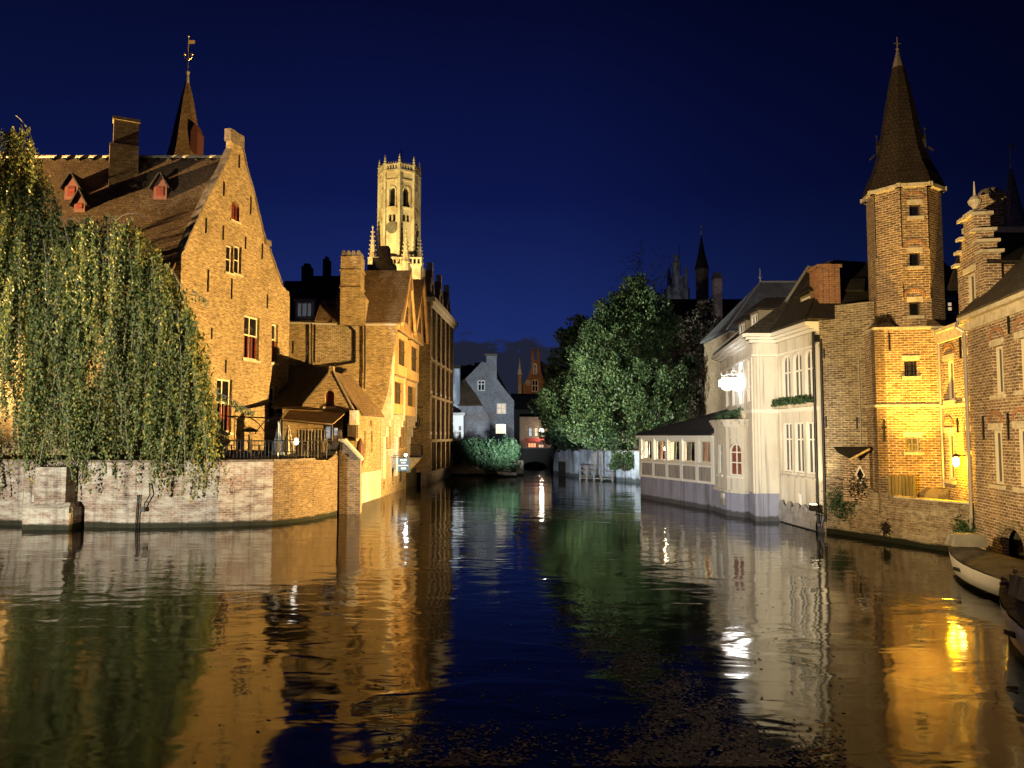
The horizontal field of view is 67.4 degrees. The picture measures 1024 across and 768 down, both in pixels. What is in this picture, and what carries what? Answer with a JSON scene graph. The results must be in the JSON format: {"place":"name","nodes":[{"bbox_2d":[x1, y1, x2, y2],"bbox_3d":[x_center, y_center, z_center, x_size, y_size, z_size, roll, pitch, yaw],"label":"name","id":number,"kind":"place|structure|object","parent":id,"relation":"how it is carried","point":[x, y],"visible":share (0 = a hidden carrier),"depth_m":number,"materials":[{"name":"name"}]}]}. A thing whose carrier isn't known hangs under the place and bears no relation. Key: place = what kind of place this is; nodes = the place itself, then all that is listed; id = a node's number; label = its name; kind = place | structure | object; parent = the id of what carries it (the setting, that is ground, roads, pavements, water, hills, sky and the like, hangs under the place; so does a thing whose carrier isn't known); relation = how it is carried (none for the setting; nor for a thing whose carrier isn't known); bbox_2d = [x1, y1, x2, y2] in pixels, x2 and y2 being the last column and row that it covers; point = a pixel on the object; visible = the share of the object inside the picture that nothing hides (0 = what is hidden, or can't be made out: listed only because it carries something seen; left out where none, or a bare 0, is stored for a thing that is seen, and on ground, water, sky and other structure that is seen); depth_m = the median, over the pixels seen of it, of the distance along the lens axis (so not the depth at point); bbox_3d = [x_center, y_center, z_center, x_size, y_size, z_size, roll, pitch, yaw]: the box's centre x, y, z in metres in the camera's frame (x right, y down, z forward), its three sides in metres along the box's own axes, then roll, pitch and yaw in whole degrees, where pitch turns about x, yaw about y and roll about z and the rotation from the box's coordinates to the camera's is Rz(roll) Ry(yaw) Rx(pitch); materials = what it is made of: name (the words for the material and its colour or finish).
{"place":"outdoors","nodes":[
{"label":"outdoors","id":0,"kind":"place"},
{"bbox_2d":[0,461,1023,767],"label":"water","id":1,"kind":"structure","parent":0,"point":[170,647],"depth_m":13.25,"materials":[{"name":"blue liquid"}]},
{"bbox_2d":[192,578,846,766],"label":"floating leaves","id":2,"kind":"object","parent":1,"relation":"on","point":[750,759],"visible":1,"depth_m":8.86,"materials":[{"name":"brown plant"}]},
{"bbox_2d":[579,453,612,480],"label":"landing stage","id":3,"kind":"object","parent":1,"relation":"in","point":[588,477],"visible":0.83,"depth_m":59.25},
{"bbox_2d":[945,532,1023,595],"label":"tour boat","id":4,"kind":"object","parent":1,"relation":"on","point":[976,566],"visible":0.96,"depth_m":17.63,"materials":[{"name":"white"}]},
{"bbox_2d":[999,569,1023,654],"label":"tour boat","id":5,"kind":"object","parent":1,"relation":"on","point":[1011,594],"visible":1,"depth_m":12.44,"materials":[{"name":"black"}]},
{"bbox_2d":[0,0,1023,435],"label":"sky","id":6,"kind":"structure","parent":0,"point":[550,140],"materials":[{"name":"blue"}]},
{"bbox_2d":[663,253,689,298],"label":"church tower","id":7,"kind":"structure","parent":0,"point":[678,285],"depth_m":150.43,"materials":[{"name":"grey stone"}]},
{"bbox_2d":[399,441,1023,559],"bbox_3d":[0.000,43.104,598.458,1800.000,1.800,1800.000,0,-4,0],"label":"ground","id":8,"kind":"structure","parent":0,"point":[1016,545],"depth_m":52.33,"materials":[{"name":"stone"}]},
{"bbox_2d":[0,115,289,459],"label":"gabled house","id":9,"kind":"structure","parent":8,"relation":"on","point":[201,224],"depth_m":36.89,"materials":[{"name":"brown brick"}]},
{"bbox_2d":[167,35,203,154],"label":"spired turret","id":10,"kind":"object","parent":9,"relation":"on","point":[187,137],"visible":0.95,"depth_m":46.63,"materials":[{"name":"brick"}]},
{"bbox_2d":[216,379,233,434],"bbox_3d":[-13.664,1.085,36.285,0.280,2.641,1.402,-1,-4,14],"label":"window","id":11,"kind":"structure","parent":9,"relation":"in","point":[223,384],"depth_m":36.52,"materials":[{"name":"beige paint"}]},
{"bbox_2d":[224,245,234,275],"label":"window","id":12,"kind":"structure","parent":9,"relation":"in","point":[228,249],"depth_m":37.05,"materials":[{"name":"beige paint"}]},
{"bbox_2d":[230,202,241,224],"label":"window","id":13,"kind":"structure","parent":9,"relation":"in","point":[233,218],"depth_m":37.58,"materials":[{"name":"red paint"}]},
{"bbox_2d":[233,246,242,277],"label":"window","id":14,"kind":"structure","parent":9,"relation":"in","point":[236,251],"depth_m":37.73,"materials":[{"name":"beige paint"}]},
{"bbox_2d":[242,315,260,362],"bbox_3d":[-13.149,-2.257,38.600,0.280,2.295,1.552,-1,-4,14],"label":"window","id":15,"kind":"structure","parent":9,"relation":"in","point":[250,323],"depth_m":38.74,"materials":[{"name":"beige paint"}]},
{"bbox_2d":[268,387,277,420],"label":"window","id":16,"kind":"structure","parent":9,"relation":"in","point":[271,389],"depth_m":40.55,"materials":[{"name":"black paint"}]},
{"bbox_2d":[270,324,279,365],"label":"window","id":17,"kind":"structure","parent":9,"relation":"in","point":[272,362],"depth_m":40.84,"materials":[{"name":"beige paint"}]},
{"bbox_2d":[0,439,363,529],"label":"quay wall","id":18,"kind":"structure","parent":8,"relation":"on","point":[268,491],"depth_m":29.55,"materials":[{"name":"brick"}]},
{"bbox_2d":[0,115,254,505],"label":"weeping tree","id":19,"kind":"object","parent":18,"relation":"on","point":[77,275],"visible":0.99,"depth_m":29.49,"materials":[{"name":"green plant"}]},
{"bbox_2d":[215,438,337,458],"bbox_3d":[-9.199,2.671,31.493,1.242,0.860,5.577,-4,-5,44],"label":"railing","id":20,"kind":"object","parent":18,"relation":"on","point":[282,456],"visible":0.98,"depth_m":30.73,"materials":[{"name":"black metal"}]},
{"bbox_2d":[247,457,316,459],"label":"terrace","id":21,"kind":"structure","parent":8,"relation":"on","point":[269,458],"depth_m":37.99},
{"bbox_2d":[241,427,257,450],"bbox_3d":[-11.402,2.616,33.300,0.720,1.510,0.702,0,-4,0],"label":"patio heater","id":22,"kind":"object","parent":21,"relation":"on","point":[249,429],"visible":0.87,"depth_m":33.17,"materials":[{"name":"black paint"}]},
{"bbox_2d":[222,413,282,458],"bbox_3d":[-11.684,2.430,36.005,2.685,2.241,3.042,0,-4,0],"label":"iron pergola","id":23,"kind":"object","parent":21,"relation":"on","point":[268,418],"visible":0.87,"depth_m":34.55,"materials":[{"name":"black"}]},
{"bbox_2d":[271,421,283,458],"bbox_3d":[-10.101,2.482,33.108,0.568,1.752,0.583,0,-4,0],"label":"folded parasol","id":24,"kind":"object","parent":21,"relation":"on","point":[278,436],"visible":0.59,"depth_m":33.01,"materials":[{"name":"white fabric"}]},
{"bbox_2d":[283,426,293,458],"bbox_3d":[-9.864,2.621,33.800,0.656,1.566,0.673,0,-4,0],"label":"folded parasol","id":25,"kind":"object","parent":21,"relation":"on","point":[288,436],"visible":0.48,"depth_m":33.71,"materials":[{"name":"beige fabric"}]},
{"bbox_2d":[281,410,345,458],"bbox_3d":[-9.901,2.450,37.751,2.874,2.434,2.539,0,-4,0],"label":"terrace awning","id":26,"kind":"object","parent":21,"relation":"on","point":[320,418],"visible":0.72,"depth_m":37.50,"materials":[{"name":"fabric"}]},
{"bbox_2d":[297,427,341,459],"bbox_3d":[-9.150,2.809,36.499,2.128,1.550,0.110,0,-4,0],"label":"terrace screen","id":27,"kind":"object","parent":21,"relation":"on","point":[314,434],"visible":0.5,"depth_m":36.49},
{"bbox_2d":[356,438,364,464],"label":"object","id":28,"kind":"object","parent":21,"relation":"on","point":[360,447],"visible":0.4,"depth_m":38.34,"materials":[{"name":"brown paint"}]},
{"bbox_2d":[283,256,340,322],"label":"dark roofed house","id":29,"kind":"structure","parent":8,"relation":"on","point":[308,292],"depth_m":53.10,"materials":[{"name":"grey"}]},
{"bbox_2d":[271,365,384,502],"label":"gabled house","id":30,"kind":"structure","parent":8,"relation":"on","point":[324,389],"depth_m":40.33,"materials":[{"name":"brick"}]},
{"bbox_2d":[344,412,349,435],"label":"window","id":31,"kind":"structure","parent":30,"relation":"in","point":[347,413],"depth_m":39.43,"materials":[{"name":"black glass"}]},
{"bbox_2d":[289,250,429,496],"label":"riverside house","id":32,"kind":"structure","parent":8,"relation":"on","point":[372,336],"depth_m":44.06,"materials":[{"name":"brick"}]},
{"bbox_2d":[398,458,408,470],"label":"blue sign","id":33,"kind":"object","parent":32,"relation":"attached to","point":[403,464],"visible":1,"depth_m":46.26,"materials":[{"name":"blue paint"}]},
{"bbox_2d":[367,246,396,269],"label":"stepped gable house","id":34,"kind":"structure","parent":8,"relation":"on","point":[383,260],"depth_m":57.74,"materials":[{"name":"brick"}]},
{"bbox_2d":[368,149,424,278],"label":"belfry","id":35,"kind":"object","parent":8,"relation":"on","point":[399,213],"visible":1,"depth_m":199.33,"materials":[{"name":"stone"}]},
{"bbox_2d":[411,262,457,484],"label":"tall brick house","id":36,"kind":"structure","parent":8,"relation":"on","point":[433,433],"depth_m":57.38,"materials":[{"name":"brown brick"}]},
{"bbox_2d":[453,413,466,440],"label":"garden room","id":37,"kind":"object","parent":8,"relation":"on","point":[459,426],"visible":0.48,"depth_m":73.42,"materials":[{"name":"beige paint"}]},
{"bbox_2d":[450,438,470,466],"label":"bush","id":38,"kind":"object","parent":8,"relation":"on","point":[457,446],"visible":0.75,"depth_m":65.87,"materials":[{"name":"green plant"}]},
{"bbox_2d":[460,363,479,388],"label":"dark house","id":39,"kind":"structure","parent":8,"relation":"on","point":[466,371],"depth_m":98.02,"materials":[{"name":"grey"}]},
{"bbox_2d":[453,365,489,449],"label":"grey wing house","id":40,"kind":"structure","parent":8,"relation":"on","point":[469,403],"depth_m":79.48,"materials":[{"name":"paint"}]},
{"bbox_2d":[459,437,497,467],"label":"bush","id":41,"kind":"object","parent":8,"relation":"on","point":[475,454],"visible":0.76,"depth_m":65.94,"materials":[{"name":"green plant"}]},
{"bbox_2d":[451,460,522,475],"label":"garden wall","id":42,"kind":"structure","parent":8,"relation":"on","point":[465,470],"depth_m":66.61,"materials":[{"name":"brick"}]},
{"bbox_2d":[465,354,514,444],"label":"grey gabled house","id":43,"kind":"structure","parent":8,"relation":"on","point":[494,396],"depth_m":84.11,"materials":[{"name":"brick"}]},
{"bbox_2d":[495,424,505,433],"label":"window","id":44,"kind":"structure","parent":43,"relation":"in","point":[499,428],"depth_m":84.05,"materials":[{"name":"glass"}]},
{"bbox_2d":[497,403,505,413],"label":"window","id":45,"kind":"structure","parent":43,"relation":"in","point":[501,407],"depth_m":84.19,"materials":[{"name":"glass"}]},
{"bbox_2d":[482,433,523,474],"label":"bush","id":46,"kind":"object","parent":8,"relation":"on","point":[501,455],"visible":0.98,"depth_m":65.45,"materials":[{"name":"green plant"}]},
{"bbox_2d":[517,357,521,393],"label":"turret","id":47,"kind":"object","parent":8,"relation":"on","point":[519,373],"visible":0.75,"depth_m":140.09,"materials":[{"name":"stone"}]},
{"bbox_2d":[511,394,544,446],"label":"dark house","id":48,"kind":"structure","parent":8,"relation":"on","point":[521,408],"depth_m":99.99,"materials":[{"name":"grey"}]},
{"bbox_2d":[520,417,551,446],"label":"cafe house","id":49,"kind":"structure","parent":8,"relation":"on","point":[530,427],"depth_m":93.85,"materials":[{"name":"brick"}]},
{"bbox_2d":[519,447,553,466],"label":"canal bridge","id":50,"kind":"structure","parent":8,"relation":"on","point":[537,454],"depth_m":84.66,"materials":[{"name":"grey"}]},
{"bbox_2d":[522,347,567,393],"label":"red stepped gable","id":51,"kind":"structure","parent":8,"relation":"on","point":[533,382],"depth_m":150.56,"materials":[{"name":"brick"}]},
{"bbox_2d":[527,314,643,452],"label":"leafy tree","id":52,"kind":"object","parent":8,"relation":"on","point":[564,338],"visible":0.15,"depth_m":65.31,"materials":[{"name":"green plant"}]},
{"bbox_2d":[554,448,640,482],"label":"stone wall","id":53,"kind":"structure","parent":8,"relation":"on","point":[574,460],"depth_m":62.25,"materials":[{"name":"stone"}]},
{"bbox_2d":[608,449,634,471],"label":"bush","id":54,"kind":"object","parent":53,"relation":"on","point":[618,460],"visible":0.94,"depth_m":57.11,"materials":[{"name":"green plant"}]},
{"bbox_2d":[534,271,704,452],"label":"leafy tree","id":55,"kind":"object","parent":8,"relation":"on","point":[596,420],"visible":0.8,"depth_m":56.51,"materials":[{"name":"green plant"}]},
{"bbox_2d":[598,291,667,449],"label":"leafy tree","id":56,"kind":"object","parent":8,"relation":"on","point":[625,447],"visible":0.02,"depth_m":71.54,"materials":[{"name":"green plant"}]},
{"bbox_2d":[611,241,680,457],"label":"bare tree","id":57,"kind":"object","parent":8,"relation":"on","point":[650,283],"visible":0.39,"depth_m":69.03,"materials":[{"name":"brown plant"}]},
{"bbox_2d":[655,296,719,461],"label":"leafy tree","id":58,"kind":"object","parent":8,"relation":"on","point":[691,331],"visible":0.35,"depth_m":55.11,"materials":[{"name":"green plant"}]},
{"bbox_2d":[658,225,741,450],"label":"church","id":59,"kind":"structure","parent":8,"relation":"on","point":[681,307],"depth_m":113.53,"materials":[{"name":"grey"}]},
{"bbox_2d":[683,272,722,460],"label":"dark chimney house","id":60,"kind":"structure","parent":8,"relation":"on","point":[716,278],"depth_m":61.43,"materials":[{"name":"brown"}]},
{"bbox_2d":[700,272,796,461],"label":"slate roof house","id":61,"kind":"structure","parent":8,"relation":"on","point":[725,329],"depth_m":50.43,"materials":[{"name":"brick"}]},
{"bbox_2d":[635,260,868,532],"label":"restaurant","id":62,"kind":"structure","parent":8,"relation":"on","point":[765,458],"depth_m":31.65,"materials":[{"name":"grey paint"}]},
{"bbox_2d":[667,441,679,463],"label":"window","id":63,"kind":"structure","parent":62,"relation":"in","point":[671,461],"depth_m":39.87,"materials":[{"name":"beige paint"}]},
{"bbox_2d":[716,444,722,476],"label":"window","id":64,"kind":"structure","parent":62,"relation":"in","point":[720,447],"depth_m":35.07,"materials":[{"name":"beige paint"}]},
{"bbox_2d":[711,405,745,419],"bbox_3d":[10.189,1.406,35.334,1.156,0.950,4.014,1,-4,-8],"label":"roof planter","id":65,"kind":"object","parent":62,"relation":"on","point":[732,414],"visible":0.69,"depth_m":35.15,"materials":[{"name":"stone"}]},
{"bbox_2d":[719,367,742,390],"bbox_3d":[9.927,-0.216,34.694,1.150,1.090,0.145,0,-4,0],"label":"lit sign","id":66,"kind":"object","parent":62,"relation":"attached to","point":[731,383],"visible":0.96,"depth_m":34.61,"materials":[{"name":"white"}]},
{"bbox_2d":[726,443,742,478],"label":"window","id":67,"kind":"structure","parent":62,"relation":"in","point":[735,451],"depth_m":33.47,"materials":[{"name":"beige paint"}]},
{"bbox_2d":[740,363,743,403],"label":"window","id":68,"kind":"structure","parent":62,"relation":"in","point":[741,373],"depth_m":34.80,"materials":[{"name":"beige paint"}]},
{"bbox_2d":[748,359,750,401],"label":"window","id":69,"kind":"structure","parent":62,"relation":"in","point":[749,388],"depth_m":33.07,"materials":[{"name":"beige paint"}]},
{"bbox_2d":[771,396,793,408],"bbox_3d":[10.833,0.748,30.702,0.465,0.472,1.688,0,-4,-3],"label":"flower box","id":70,"kind":"object","parent":62,"relation":"attached to","point":[781,403],"visible":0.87,"depth_m":30.56,"materials":[{"name":"stone"}]},
{"bbox_2d":[783,355,790,397],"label":"window","id":71,"kind":"structure","parent":62,"relation":"in","point":[786,361],"depth_m":31.12,"materials":[{"name":"beige paint"}]},
{"bbox_2d":[782,423,792,474],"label":"window","id":72,"kind":"structure","parent":62,"relation":"in","point":[788,430],"depth_m":30.90,"materials":[{"name":"beige paint"}]},
{"bbox_2d":[778,500,816,530],"bbox_3d":[10.977,5.003,29.626,0.120,0.878,3.406,0,-4,-3],"label":"tarpaulin","id":73,"kind":"object","parent":62,"relation":"attached to","point":[802,516],"visible":0.97,"depth_m":29.54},
{"bbox_2d":[794,352,801,395],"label":"window","id":74,"kind":"structure","parent":62,"relation":"in","point":[797,358],"depth_m":30.00,"materials":[{"name":"beige paint"}]},
{"bbox_2d":[793,422,804,475],"bbox_3d":[11.121,2.512,29.682,0.180,2.056,0.980,0,-4,-3],"label":"window","id":75,"kind":"structure","parent":62,"relation":"in","point":[799,425],"depth_m":29.78,"materials":[{"name":"beige paint"}]},
{"bbox_2d":[789,394,813,407],"bbox_3d":[10.934,0.621,28.959,0.488,0.494,1.482,0,-4,0],"label":"flower box","id":76,"kind":"object","parent":62,"relation":"attached to","point":[796,401],"visible":0.99,"depth_m":28.69,"materials":[{"name":"stone"}]},
{"bbox_2d":[806,349,812,398],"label":"window","id":77,"kind":"structure","parent":62,"relation":"in","point":[809,366],"depth_m":29.02,"materials":[{"name":"beige paint"}]},
{"bbox_2d":[804,422,814,477],"bbox_3d":[11.178,2.442,28.626,0.180,2.056,0.980,0,-4,-3],"label":"window","id":78,"kind":"structure","parent":62,"relation":"in","point":[810,425],"depth_m":28.83,"materials":[{"name":"beige paint"}]},
{"bbox_2d":[819,301,874,532],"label":"plain brick house","id":79,"kind":"structure","parent":8,"relation":"on","point":[845,449],"depth_m":27.34,"materials":[{"name":"brown brick"}]},
{"bbox_2d":[809,504,822,527],"bbox_3d":[10.892,4.710,27.398,0.626,0.857,0.273,1,-4,-19],"label":"floodlight","id":80,"kind":"object","parent":79,"relation":"attached to","point":[813,507],"visible":1,"depth_m":27.30,"materials":[{"name":"black metal"}]},
{"bbox_2d":[823,477,974,551],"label":"waterside wall","id":81,"kind":"structure","parent":8,"relation":"on","point":[923,522],"depth_m":24.75,"materials":[{"name":"brick"}]},
{"bbox_2d":[815,482,863,524],"bbox_3d":[11.367,4.385,26.840,0.531,1.975,1.909,2,-4,-26],"label":"weed","id":82,"kind":"object","parent":81,"relation":"attached to","point":[837,501],"visible":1,"depth_m":26.91,"materials":[{"name":"green plant"}]},
{"bbox_2d":[838,468,875,502],"bbox_3d":[11.729,3.477,26.289,0.407,1.196,1.433,2,-4,-27],"label":"weed","id":83,"kind":"object","parent":81,"relation":"attached to","point":[860,488],"visible":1,"depth_m":26.22,"materials":[{"name":"green plant"}]},
{"bbox_2d":[878,519,891,537],"bbox_3d":[12.215,4.715,25.203,0.224,0.620,0.575,2,-4,-23],"label":"weed","id":84,"kind":"object","parent":81,"relation":"attached to","point":[884,528],"visible":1,"depth_m":25.18,"materials":[{"name":"green plant"}]},
{"bbox_2d":[949,514,976,532],"bbox_3d":[13.201,4.270,22.512,0.295,0.878,0.924,2,-4,-23],"label":"weed","id":85,"kind":"object","parent":81,"relation":"attached to","point":[960,527],"visible":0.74,"depth_m":22.53,"materials":[{"name":"green plant"}]},
{"bbox_2d":[860,37,946,513],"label":"octagonal tower","id":86,"kind":"structure","parent":8,"relation":"on","point":[905,190],"depth_m":26.03,"materials":[{"name":"brick"}]},
{"bbox_2d":[872,314,891,326],"bbox_3d":[12.546,-2.109,25.990,0.590,0.536,0.506,0,-4,7],"label":"weed tuft","id":87,"kind":"object","parent":86,"relation":"on","point":[884,317],"visible":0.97,"depth_m":25.90,"materials":[{"name":"green plant"}]},
{"bbox_2d":[901,355,920,379],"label":"window","id":88,"kind":"structure","parent":86,"relation":"in","point":[909,361],"depth_m":25.64,"materials":[{"name":"stone"}]},
{"bbox_2d":[903,432,923,454],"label":"window","id":89,"kind":"structure","parent":86,"relation":"in","point":[912,441],"depth_m":25.50,"materials":[{"name":"beige glass"}]},
{"bbox_2d":[907,199,924,219],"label":"window","id":90,"kind":"structure","parent":86,"relation":"in","point":[914,210],"depth_m":26.12,"materials":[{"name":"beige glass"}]},
{"bbox_2d":[907,247,924,269],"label":"window","id":91,"kind":"structure","parent":86,"relation":"in","point":[913,258],"depth_m":26.02,"materials":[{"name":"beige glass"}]},
{"bbox_2d":[907,296,924,318],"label":"window","id":92,"kind":"structure","parent":86,"relation":"in","point":[913,307],"depth_m":25.92,"materials":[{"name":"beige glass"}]},
{"bbox_2d":[944,263,958,325],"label":"distant lit house","id":93,"kind":"structure","parent":8,"relation":"on","point":[952,305],"depth_m":31.30,"materials":[{"name":"brick"}]},
{"bbox_2d":[945,296,957,313],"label":"window","id":94,"kind":"structure","parent":93,"relation":"in","point":[950,306],"depth_m":31.28,"materials":[{"name":"stone"}]},
{"bbox_2d":[934,181,1023,555],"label":"brick row house","id":95,"kind":"structure","parent":8,"relation":"on","point":[980,340],"depth_m":21.90,"materials":[{"name":"brown brick"}]},
{"bbox_2d":[942,353,955,404],"bbox_3d":[14.084,-0.158,24.620,0.240,1.597,0.953,-1,-4,10],"label":"window","id":96,"kind":"structure","parent":95,"relation":"in","point":[952,400],"depth_m":24.80,"materials":[{"name":"beige paint"}]},
{"bbox_2d":[943,428,955,483],"bbox_3d":[14.123,2.299,24.670,0.240,1.789,0.906,-1,-4,10],"label":"window","id":97,"kind":"structure","parent":95,"relation":"in","point":[950,431],"depth_m":24.88,"materials":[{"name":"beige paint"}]},
{"bbox_2d":[952,453,965,466],"bbox_3d":[13.645,2.319,23.437,0.388,0.405,0.222,-2,-4,22],"label":"wall lantern","id":98,"kind":"object","parent":95,"relation":"attached to","point":[955,460],"depth_m":23.41,"materials":[{"name":"beige"}]},
{"bbox_2d":[988,423,1005,489],"bbox_3d":[13.113,1.939,20.679,0.240,1.753,0.970,-1,-4,12],"label":"window","id":99,"kind":"structure","parent":95,"relation":"in","point":[997,427],"depth_m":20.85,"materials":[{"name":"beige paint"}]},
{"bbox_2d":[989,337,1005,399],"bbox_3d":[13.048,-0.403,20.535,0.240,1.601,0.912,-1,-4,12],"label":"window","id":100,"kind":"structure","parent":95,"relation":"in","point":[999,350],"depth_m":20.71,"materials":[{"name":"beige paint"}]},
{"bbox_2d":[1011,421,1023,492],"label":"window","id":101,"kind":"structure","parent":95,"relation":"in","point":[1015,424],"depth_m":19.44,"materials":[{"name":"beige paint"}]},
{"bbox_2d":[1014,330,1023,395],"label":"window","id":102,"kind":"structure","parent":95,"relation":"in","point":[1020,334],"depth_m":19.26,"materials":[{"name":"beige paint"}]},
{"bbox_2d":[1006,144,1023,226],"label":"slim spire tower","id":103,"kind":"structure","parent":0,"point":[1014,212],"depth_m":40.41,"materials":[{"name":"brick"}]},
{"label":"terrace","id":104,"kind":"structure","parent":0,"visible":0},
{"bbox_2d":[888,475,915,500],"bbox_3d":[12.776,3.399,25.187,0.862,0.849,0.085,-1,-4,9],"label":"wooden fence","id":105,"kind":"object","parent":104,"relation":"on","point":[902,485],"visible":0.78,"depth_m":25.15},
{"bbox_2d":[919,487,948,499],"bbox_3d":[13.699,3.587,24.935,0.760,0.440,0.400,0,-4,5],"label":"stone trough","id":106,"kind":"object","parent":104,"relation":"on","point":[936,493],"visible":0.74,"depth_m":24.75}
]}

